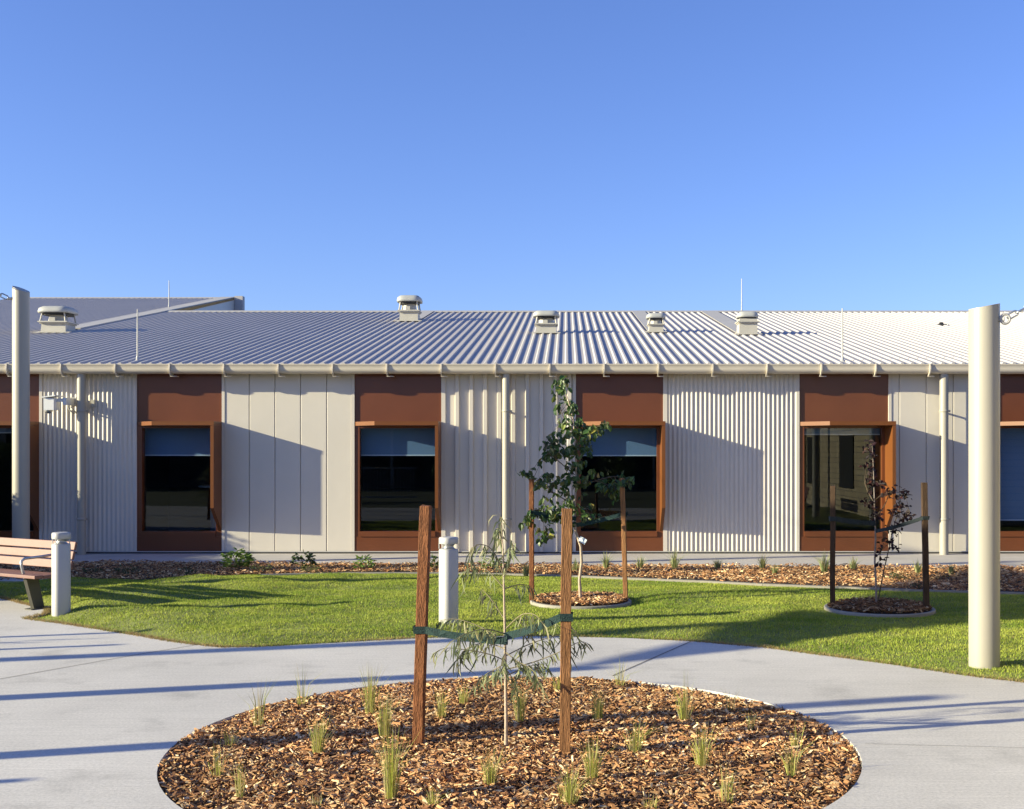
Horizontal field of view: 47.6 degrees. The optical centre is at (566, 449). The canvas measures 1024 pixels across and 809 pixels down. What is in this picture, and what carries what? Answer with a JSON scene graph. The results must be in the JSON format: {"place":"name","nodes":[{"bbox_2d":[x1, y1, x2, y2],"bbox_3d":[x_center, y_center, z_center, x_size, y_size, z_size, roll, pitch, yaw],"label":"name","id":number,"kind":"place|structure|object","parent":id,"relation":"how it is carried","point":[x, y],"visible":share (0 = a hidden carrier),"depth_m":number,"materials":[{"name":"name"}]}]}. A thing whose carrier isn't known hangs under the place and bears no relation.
{"place":"outdoors","nodes":[
{"label":"outdoors","id":0,"kind":"place"},
{"bbox_2d":[0,577,48,580],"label":"footpath","id":1,"kind":"structure","parent":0,"point":[11,579],"depth_m":15.95,"materials":[{"name":"concrete"}]},
{"bbox_2d":[198,485,215,530],"bbox_3d":[-6.550,1.198,21.900,0.770,1.045,0.770,0,0,0],"label":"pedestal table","id":2,"kind":"object","parent":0,"point":[212,524],"visible":0.2,"depth_m":21.75,"materials":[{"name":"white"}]},
{"bbox_2d":[157,675,861,808],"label":"wood chip mulch","id":3,"kind":"object","parent":0,"point":[697,787],"visible":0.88,"depth_m":6.85,"materials":[{"name":"brown wood"}]},
{"bbox_2d":[198,745,240,778],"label":"grass tuft","id":4,"kind":"object","parent":3,"relation":"on","point":[217,770],"visible":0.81,"depth_m":6.44,"materials":[{"name":"green plant"}]},
{"bbox_2d":[224,725,238,747],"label":"grass tuft","id":5,"kind":"object","parent":3,"relation":"on","point":[229,737],"visible":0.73,"depth_m":7.06,"materials":[{"name":"green plant"}]},
{"bbox_2d":[231,759,248,796],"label":"grass tuft","id":6,"kind":"object","parent":3,"relation":"on","point":[239,789],"visible":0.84,"depth_m":6.05,"materials":[{"name":"plant"}]},
{"bbox_2d":[235,678,278,728],"bbox_3d":[-2.011,1.653,7.627,0.233,0.345,0.302,0,0,17],"label":"grass tuft","id":7,"kind":"object","parent":3,"relation":"on","point":[259,715],"visible":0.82,"depth_m":7.61,"materials":[{"name":"plant"}]},
{"bbox_2d":[288,668,326,704],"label":"grass tuft","id":8,"kind":"object","parent":3,"relation":"on","point":[303,692],"visible":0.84,"depth_m":8.20,"materials":[{"name":"plant"}]},
{"bbox_2d":[309,792,321,807],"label":"grass tuft","id":9,"kind":"object","parent":3,"relation":"on","point":[314,799],"visible":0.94,"depth_m":5.85,"materials":[{"name":"green plant"}]},
{"bbox_2d":[306,714,333,755],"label":"grass tuft","id":10,"kind":"object","parent":3,"relation":"on","point":[318,746],"visible":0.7,"depth_m":6.86,"materials":[{"name":"plant"}]},
{"bbox_2d":[348,666,388,713],"bbox_3d":[-1.347,1.622,7.923,0.482,0.408,0.361,0,0,-24],"label":"grass tuft","id":11,"kind":"object","parent":3,"relation":"on","point":[370,700],"visible":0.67,"depth_m":7.93,"materials":[{"name":"green plant"}]},
{"bbox_2d":[370,687,399,736],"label":"grass tuft","id":12,"kind":"object","parent":3,"relation":"on","point":[385,717],"visible":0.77,"depth_m":7.28,"materials":[{"name":"green plant"}]},
{"bbox_2d":[368,726,417,801],"bbox_3d":[-0.903,1.610,6.047,0.344,0.432,0.278,0,0,0],"label":"grass tuft","id":13,"kind":"object","parent":3,"relation":"on","point":[390,771],"visible":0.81,"depth_m":6.01,"materials":[{"name":"green plant"}]},
{"bbox_2d":[412,505,431,745],"bbox_3d":[-0.897,1.140,7.187,0.115,1.594,0.071,0,0,7],"label":"tree stake","id":14,"kind":"object","parent":3,"relation":"on","point":[422,602],"visible":0.84,"depth_m":7.16,"materials":[{"name":"brown wood"}]},
{"bbox_2d":[413,625,507,644],"bbox_3d":[-0.648,1.136,7.128,0.624,0.090,0.101,0,0,13],"label":"tree tie","id":15,"kind":"object","parent":14,"relation":"attached to","point":[442,633],"visible":0.87,"depth_m":7.11,"materials":[{"name":"green fabric"}]},
{"bbox_2d":[426,785,447,808],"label":"grass tuft","id":16,"kind":"object","parent":3,"relation":"on","point":[434,798],"visible":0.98,"depth_m":5.86,"materials":[{"name":"plant"}]},
{"bbox_2d":[432,690,448,718],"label":"grass tuft","id":17,"kind":"object","parent":3,"relation":"on","point":[441,709],"visible":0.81,"depth_m":7.80,"materials":[{"name":"green plant"}]},
{"bbox_2d":[458,682,471,704],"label":"grass tuft","id":18,"kind":"object","parent":3,"relation":"on","point":[464,697],"visible":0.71,"depth_m":8.24,"materials":[{"name":"green plant"}]},
{"bbox_2d":[474,744,513,786],"bbox_3d":[-0.419,1.707,6.296,0.294,0.238,0.273,0,0,38],"label":"grass tuft","id":19,"kind":"object","parent":3,"relation":"on","point":[490,777],"visible":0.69,"depth_m":6.26,"materials":[{"name":"green plant"}]},
{"bbox_2d":[430,515,593,745],"bbox_3d":[-0.341,1.107,7.030,1.011,1.429,0.582,0,0,0],"label":"weeping sapling","id":20,"kind":"object","parent":3,"relation":"on","point":[495,677],"visible":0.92,"depth_m":7.03,"materials":[{"name":"green plant"}]},
{"bbox_2d":[512,689,528,721],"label":"grass tuft","id":21,"kind":"object","parent":3,"relation":"on","point":[520,714],"visible":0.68,"depth_m":7.72,"materials":[{"name":"plant"}]},
{"bbox_2d":[552,671,559,689],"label":"grass tuft","id":22,"kind":"object","parent":3,"relation":"on","point":[557,686],"visible":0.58,"depth_m":8.68,"materials":[{"name":"green plant"}]},
{"bbox_2d":[559,508,571,753],"bbox_3d":[-0.005,1.143,6.910,0.082,1.587,0.068,0,0,0],"label":"tree stake","id":23,"kind":"object","parent":3,"relation":"on","point":[565,646],"visible":0.83,"depth_m":6.88,"materials":[{"name":"beige wood"}]},
{"bbox_2d":[504,612,572,639],"bbox_3d":[-0.171,1.064,6.941,0.440,0.181,0.098,0,0,10],"label":"tree tie","id":24,"kind":"object","parent":23,"relation":"attached to","point":[553,620],"visible":0.95,"depth_m":6.93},
{"bbox_2d":[554,764,593,804],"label":"grass tuft","id":25,"kind":"object","parent":3,"relation":"on","point":[569,795],"visible":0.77,"depth_m":5.90,"materials":[{"name":"green plant"}]},
{"bbox_2d":[588,686,607,722],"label":"grass tuft","id":26,"kind":"object","parent":3,"relation":"on","point":[599,710],"visible":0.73,"depth_m":7.70,"materials":[{"name":"plant"}]},
{"bbox_2d":[577,734,620,780],"bbox_3d":[0.125,1.688,6.369,0.314,0.276,0.298,0,0,15],"label":"grass tuft","id":27,"kind":"object","parent":3,"relation":"on","point":[592,770],"visible":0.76,"depth_m":6.36,"materials":[{"name":"green plant"}]},
{"bbox_2d":[606,658,648,686],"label":"grass tuft","id":28,"kind":"object","parent":3,"relation":"on","point":[622,676],"visible":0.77,"depth_m":8.84,"materials":[{"name":"green plant"}]},
{"bbox_2d":[615,717,659,754],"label":"grass tuft","id":29,"kind":"object","parent":3,"relation":"on","point":[639,741],"visible":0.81,"depth_m":6.95,"materials":[{"name":"green plant"}]},
{"bbox_2d":[644,793,657,808],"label":"grass tuft","id":30,"kind":"object","parent":3,"relation":"on","point":[653,804],"visible":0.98,"depth_m":5.89,"materials":[{"name":"plant"}]},
{"bbox_2d":[670,673,707,720],"bbox_3d":[0.755,1.634,7.719,0.377,0.384,0.409,0,0,36],"label":"grass tuft","id":31,"kind":"object","parent":3,"relation":"on","point":[684,712],"visible":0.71,"depth_m":7.72,"materials":[{"name":"green plant"}]},
{"bbox_2d":[682,722,722,768],"bbox_3d":[0.796,1.675,6.627,0.273,0.302,0.335,0,0,-43],"label":"grass tuft","id":32,"kind":"object","parent":3,"relation":"on","point":[701,759],"visible":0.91,"depth_m":6.63,"materials":[{"name":"green plant"}]},
{"bbox_2d":[713,762,737,803],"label":"grass tuft","id":33,"kind":"object","parent":3,"relation":"on","point":[727,793],"visible":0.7,"depth_m":5.93,"materials":[{"name":"plant"}]},
{"bbox_2d":[723,690,739,710],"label":"grass tuft","id":34,"kind":"object","parent":3,"relation":"on","point":[729,701],"visible":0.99,"depth_m":8.07,"materials":[{"name":"green plant"}]},
{"bbox_2d":[741,712,758,729],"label":"grass tuft","id":35,"kind":"object","parent":3,"relation":"on","point":[752,725],"visible":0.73,"depth_m":7.48,"materials":[{"name":"green plant"}]},
{"bbox_2d":[772,737,815,777],"bbox_3d":[1.264,1.704,6.503,0.248,0.243,0.352,0,0,43],"label":"grass tuft","id":36,"kind":"object","parent":3,"relation":"on","point":[792,764],"visible":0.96,"depth_m":6.46,"materials":[{"name":"plant"}]},
{"bbox_2d":[790,725,808,747],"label":"grass tuft","id":37,"kind":"object","parent":3,"relation":"on","point":[795,743],"visible":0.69,"depth_m":7.03,"materials":[{"name":"plant"}]},
{"bbox_2d":[0,279,1023,554],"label":"school building","id":38,"kind":"structure","parent":0,"point":[374,431],"depth_m":19.85,"materials":[{"name":"painted metal"},{"name":"brown painted panel"},{"name":"glass"}]},
{"bbox_2d":[0,374,38,548],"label":"window","id":39,"kind":"structure","parent":38,"relation":"in","point":[5,382],"depth_m":19.84,"materials":[{"name":"orange metal"}]},
{"bbox_2d":[42,395,95,413],"bbox_3d":[-8.454,-0.754,19.638,0.854,0.310,0.361,0,0,-45],"label":"security camera","id":40,"kind":"object","parent":38,"relation":"attached to","point":[51,403],"visible":0.99,"depth_m":19.45,"materials":[{"name":"white plastic"}]},
{"bbox_2d":[137,374,221,550],"bbox_3d":[-6.620,0.175,19.720,1.454,3.149,0.690,0,0,0],"label":"window","id":41,"kind":"structure","parent":38,"relation":"in","point":[181,415],"depth_m":19.86,"materials":[{"name":"orange metal"}]},
{"bbox_2d":[355,374,440,550],"bbox_3d":[-2.881,0.175,19.720,1.485,3.149,0.690,0,0,0],"label":"window","id":42,"kind":"structure","parent":38,"relation":"in","point":[400,414],"depth_m":19.86,"materials":[{"name":"orange metal"}]},
{"bbox_2d":[576,374,665,550],"bbox_3d":[0.909,0.175,19.720,1.494,3.149,0.690,0,0,0],"label":"window","id":43,"kind":"structure","parent":38,"relation":"in","point":[632,404],"depth_m":19.86,"materials":[{"name":"orange metal"}]},
{"bbox_2d":[799,374,895,550],"bbox_3d":[4.747,0.175,19.720,1.524,3.149,0.690,0,0,0],"label":"window","id":44,"kind":"structure","parent":38,"relation":"in","point":[833,404],"depth_m":19.86,"materials":[{"name":"orange metal"}]},
{"bbox_2d":[1000,374,1023,550],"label":"window","id":45,"kind":"structure","parent":38,"relation":"in","point":[1011,385],"depth_m":20.06,"materials":[{"name":"orange metal"}]},
{"bbox_2d":[0,599,1023,808],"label":"path","id":46,"kind":"structure","parent":0,"point":[90,718],"depth_m":8.48,"materials":[{"name":"concrete"}]},
{"bbox_2d":[0,537,77,609],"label":"bench","id":47,"kind":"object","parent":46,"relation":"on","point":[31,581],"visible":0.68,"depth_m":13.40,"materials":[{"name":"wood"}]},
{"bbox_2d":[0,572,1023,682],"bbox_3d":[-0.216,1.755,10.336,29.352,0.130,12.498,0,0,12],"label":"lawn","id":48,"kind":"structure","parent":0,"point":[370,634],"depth_m":11.96,"materials":[{"name":"green plant"}]},
{"bbox_2d":[51,532,70,616],"bbox_3d":[-5.439,1.355,12.484,0.184,0.930,0.184,0,0,-37],"label":"bollard light","id":49,"kind":"object","parent":48,"relation":"on","point":[60,575],"visible":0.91,"depth_m":12.41,"materials":[{"name":"white paint"}]},
{"bbox_2d":[439,536,458,623],"bbox_3d":[-1.200,1.355,11.817,0.184,0.930,0.184,0,0,-37],"label":"bollard light","id":50,"kind":"object","parent":48,"relation":"on","point":[448,576],"visible":0.96,"depth_m":11.74,"materials":[{"name":"white paint"}]},
{"bbox_2d":[530,595,630,609],"bbox_3d":[0.170,1.816,13.740,1.200,0.068,1.200,0,0,0],"label":"tree ring kerb","id":51,"kind":"object","parent":48,"relation":"on","point":[607,606],"visible":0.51,"depth_m":13.33,"materials":[{"name":"grey concrete"}]},
{"bbox_2d":[529,479,533,601],"bbox_3d":[-0.412,1.135,13.740,0.060,1.570,0.057,0,0,7],"label":"tree stake","id":52,"kind":"object","parent":51,"relation":"on","point":[531,538],"visible":0.79,"depth_m":13.71,"materials":[{"name":"brown wood"}]},
{"bbox_2d":[528,510,575,520],"bbox_3d":[-0.168,0.785,13.751,0.581,0.128,0.086,0,0,-3],"label":"tree tie","id":53,"kind":"object","parent":52,"relation":"attached to","point":[538,513],"visible":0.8,"depth_m":13.72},
{"bbox_2d":[533,591,628,605],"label":"ring mulch","id":54,"kind":"object","parent":51,"relation":"on","point":[588,598],"visible":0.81,"depth_m":13.62,"materials":[{"name":"brown wood"}]},
{"bbox_2d":[517,375,634,597],"bbox_3d":[0.104,0.474,13.869,1.395,2.715,0.996,0,0,0],"label":"young tree","id":55,"kind":"object","parent":54,"relation":"on","point":[553,451],"visible":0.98,"depth_m":13.77,"materials":[{"name":"green plant"}]},
{"bbox_2d":[578,536,586,544],"bbox_3d":[0.173,1.072,13.774,0.151,0.111,0.044,0,0,34],"label":"plant tag","id":56,"kind":"object","parent":55,"relation":"hanging from","point":[582,540],"visible":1,"depth_m":13.76,"materials":[{"name":"white plastic"}]},
{"bbox_2d":[620,478,627,601],"bbox_3d":[0.680,1.128,13.699,0.096,1.585,0.062,0,0,12],"label":"tree stake","id":57,"kind":"object","parent":51,"relation":"on","point":[623,541],"visible":0.86,"depth_m":13.67,"materials":[{"name":"beige wood"}]},
{"bbox_2d":[576,512,627,526],"bbox_3d":[0.418,0.832,13.745,0.612,0.181,0.084,0,0,2],"label":"tree tie","id":58,"kind":"object","parent":57,"relation":"attached to","point":[599,520],"visible":1,"depth_m":13.74,"materials":[{"name":"green fabric"}]},
{"bbox_2d":[261,572,1023,594],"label":"lawn kerb","id":59,"kind":"structure","parent":48,"relation":"on","point":[747,583],"depth_m":15.72,"materials":[{"name":"concrete"}]},
{"bbox_2d":[824,603,935,617],"bbox_3d":[3.539,1.816,13.119,1.220,0.068,1.220,0,0,0],"label":"tree ring kerb","id":60,"kind":"object","parent":48,"relation":"on","point":[932,611],"visible":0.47,"depth_m":12.69,"materials":[{"name":"grey concrete"}]},
{"bbox_2d":[830,485,835,603],"bbox_3d":[3.047,1.165,13.269,0.060,1.510,0.060,0,0,18],"label":"tree stake","id":61,"kind":"object","parent":60,"relation":"on","point":[832,539],"visible":0.83,"depth_m":13.24,"materials":[{"name":"brown wood"}]},
{"bbox_2d":[829,516,875,525],"bbox_3d":[3.269,0.817,13.269,0.528,0.105,0.080,0,0,0],"label":"tree tie","id":62,"kind":"object","parent":61,"relation":"attached to","point":[850,521],"visible":0.99,"depth_m":13.24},
{"bbox_2d":[827,596,931,613],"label":"ring mulch","id":63,"kind":"object","parent":60,"relation":"on","point":[860,604],"visible":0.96,"depth_m":13.04,"materials":[{"name":"brown wood"}]},
{"bbox_2d":[859,439,915,604],"bbox_3d":[3.666,0.858,13.271,0.660,1.948,0.623,0,0,0],"label":"young tree","id":64,"kind":"object","parent":60,"relation":"on","point":[889,492],"visible":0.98,"depth_m":13.25,"materials":[{"name":"brown plant"}]},
{"bbox_2d":[921,482,929,610],"bbox_3d":[3.993,1.144,12.900,0.088,1.554,0.063,0,0,4],"label":"tree stake","id":65,"kind":"object","parent":60,"relation":"on","point":[925,541],"visible":0.8,"depth_m":12.87,"materials":[{"name":"brown wood"}]},
{"bbox_2d":[875,516,929,532],"bbox_3d":[3.768,0.847,13.034,0.629,0.214,0.107,0,0,32],"label":"tree tie","id":66,"kind":"object","parent":65,"relation":"attached to","point":[903,524],"visible":1,"depth_m":13.01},
{"bbox_2d":[968,303,1010,668],"bbox_3d":[3.490,0.345,9.595,0.312,3.110,0.247,0,0,0],"label":"sail post","id":67,"kind":"object","parent":48,"relation":"on","point":[984,322],"visible":0.93,"depth_m":9.49,"materials":[{"name":"beige metal"}]},
{"bbox_2d":[1006,308,1023,318],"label":"sail chain","id":68,"kind":"object","parent":67,"relation":"attached to","point":[1016,312],"visible":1,"depth_m":9.50,"materials":[{"name":"metal"}]},
{"bbox_2d":[0,553,1023,567],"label":"building apron","id":69,"kind":"object","parent":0,"point":[957,559],"visible":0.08,"depth_m":18.93,"materials":[{"name":"concrete"}]},
{"bbox_2d":[0,0,1023,309],"label":"sky","id":70,"kind":"structure","parent":0,"point":[273,154],"materials":[{"name":"blue"}]},
{"bbox_2d":[0,559,1023,591],"bbox_3d":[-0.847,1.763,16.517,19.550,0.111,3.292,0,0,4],"label":"strip mulch","id":71,"kind":"object","parent":0,"point":[681,571],"visible":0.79,"depth_m":16.80,"materials":[{"name":"brown wood"}]},
{"bbox_2d":[8,286,29,568],"bbox_3d":[-8.255,-0.286,17.500,0.294,4.372,0.244,0,0,0],"label":"sail post","id":72,"kind":"object","parent":71,"relation":"on","point":[20,298],"visible":0.81,"depth_m":17.40,"materials":[{"name":"beige metal"}]},
{"bbox_2d":[83,565,102,573],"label":"young shrub","id":73,"kind":"object","parent":71,"relation":"on","point":[92,569],"visible":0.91,"depth_m":16.51,"materials":[{"name":"green plant"}]},
{"bbox_2d":[113,564,140,573],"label":"young shrub","id":74,"kind":"object","parent":71,"relation":"on","point":[118,570],"visible":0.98,"depth_m":16.37,"materials":[{"name":"green plant"}]},
{"bbox_2d":[175,566,196,574],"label":"young shrub","id":75,"kind":"object","parent":71,"relation":"on","point":[188,571],"visible":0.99,"depth_m":16.39,"materials":[{"name":"green plant"}]},
{"bbox_2d":[219,547,255,569],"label":"young shrub","id":76,"kind":"object","parent":71,"relation":"on","point":[248,557],"visible":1,"depth_m":17.08,"materials":[{"name":"green plant"}]},
{"bbox_2d":[248,562,271,571],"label":"young shrub","id":77,"kind":"object","parent":71,"relation":"on","point":[255,568],"visible":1,"depth_m":16.87,"materials":[{"name":"green plant"}]},
{"bbox_2d":[290,549,317,567],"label":"young shrub","id":78,"kind":"object","parent":71,"relation":"on","point":[309,559],"visible":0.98,"depth_m":17.25,"materials":[{"name":"green plant"}]},
{"bbox_2d":[301,565,319,572],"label":"young shrub","id":79,"kind":"object","parent":71,"relation":"on","point":[311,569],"visible":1,"depth_m":16.76,"materials":[{"name":"green plant"}]},
{"bbox_2d":[352,554,377,568],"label":"young shrub","id":80,"kind":"object","parent":71,"relation":"on","point":[362,560],"visible":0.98,"depth_m":17.11,"materials":[{"name":"green plant"}]},
{"bbox_2d":[430,554,438,567],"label":"young shrub","id":81,"kind":"object","parent":71,"relation":"on","point":[433,561],"visible":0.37,"depth_m":17.24,"materials":[{"name":"green plant"}]},
{"bbox_2d":[478,556,505,567],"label":"young shrub","id":82,"kind":"object","parent":71,"relation":"on","point":[493,561],"visible":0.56,"depth_m":17.08,"materials":[{"name":"green plant"}]},
{"bbox_2d":[520,560,534,575],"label":"grass tuft","id":83,"kind":"object","parent":71,"relation":"on","point":[526,569],"visible":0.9,"depth_m":16.43,"materials":[{"name":"green plant"}]},
{"bbox_2d":[572,560,579,572],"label":"grass tuft","id":84,"kind":"object","parent":71,"relation":"on","point":[576,566],"visible":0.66,"depth_m":16.79,"materials":[{"name":"plant"}]},
{"bbox_2d":[600,552,619,570],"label":"grass tuft","id":85,"kind":"object","parent":71,"relation":"on","point":[606,563],"visible":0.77,"depth_m":17.17,"materials":[{"name":"green plant"}]},
{"bbox_2d":[634,556,645,570],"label":"grass tuft","id":86,"kind":"object","parent":71,"relation":"on","point":[640,565],"visible":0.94,"depth_m":17.18,"materials":[{"name":"plant"}]},
{"bbox_2d":[663,549,686,568],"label":"grass tuft","id":87,"kind":"object","parent":71,"relation":"on","point":[674,563],"visible":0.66,"depth_m":17.18,"materials":[{"name":"green plant"}]},
{"bbox_2d":[711,558,725,570],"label":"grass tuft","id":88,"kind":"object","parent":71,"relation":"on","point":[717,564],"visible":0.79,"depth_m":17.17,"materials":[{"name":"green plant"}]},
{"bbox_2d":[757,553,771,570],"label":"grass tuft","id":89,"kind":"object","parent":71,"relation":"on","point":[762,563],"visible":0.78,"depth_m":17.16,"materials":[{"name":"green plant"}]},
{"bbox_2d":[771,565,778,574],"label":"grass tuft","id":90,"kind":"object","parent":71,"relation":"on","point":[773,569],"visible":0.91,"depth_m":16.44,"materials":[{"name":"green plant"}]},
{"bbox_2d":[812,550,838,572],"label":"grass tuft","id":91,"kind":"object","parent":71,"relation":"on","point":[824,565],"visible":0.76,"depth_m":16.79,"materials":[{"name":"green plant"}]},
{"bbox_2d":[845,556,858,570],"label":"grass tuft","id":92,"kind":"object","parent":71,"relation":"on","point":[853,565],"visible":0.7,"depth_m":17.04,"materials":[{"name":"green plant"}]},
{"bbox_2d":[889,571,909,579],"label":"young shrub","id":93,"kind":"object","parent":71,"relation":"on","point":[897,575],"visible":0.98,"depth_m":15.73,"materials":[{"name":"green plant"}]},
{"bbox_2d":[910,581,922,588],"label":"young shrub","id":94,"kind":"object","parent":71,"relation":"on","point":[919,585],"visible":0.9,"depth_m":14.81,"materials":[{"name":"green plant"}]},
{"bbox_2d":[912,559,921,574],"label":"grass tuft","id":95,"kind":"object","parent":71,"relation":"on","point":[917,568],"visible":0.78,"depth_m":16.55,"materials":[{"name":"plant"}]},
{"bbox_2d":[930,572,950,579],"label":"young shrub","id":96,"kind":"object","parent":71,"relation":"on","point":[940,575],"visible":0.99,"depth_m":15.83,"materials":[{"name":"green plant"}]},
{"bbox_2d":[946,563,954,574],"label":"grass tuft","id":97,"kind":"object","parent":71,"relation":"on","point":[952,570],"visible":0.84,"depth_m":16.54,"materials":[{"name":"green plant"}]}
]}

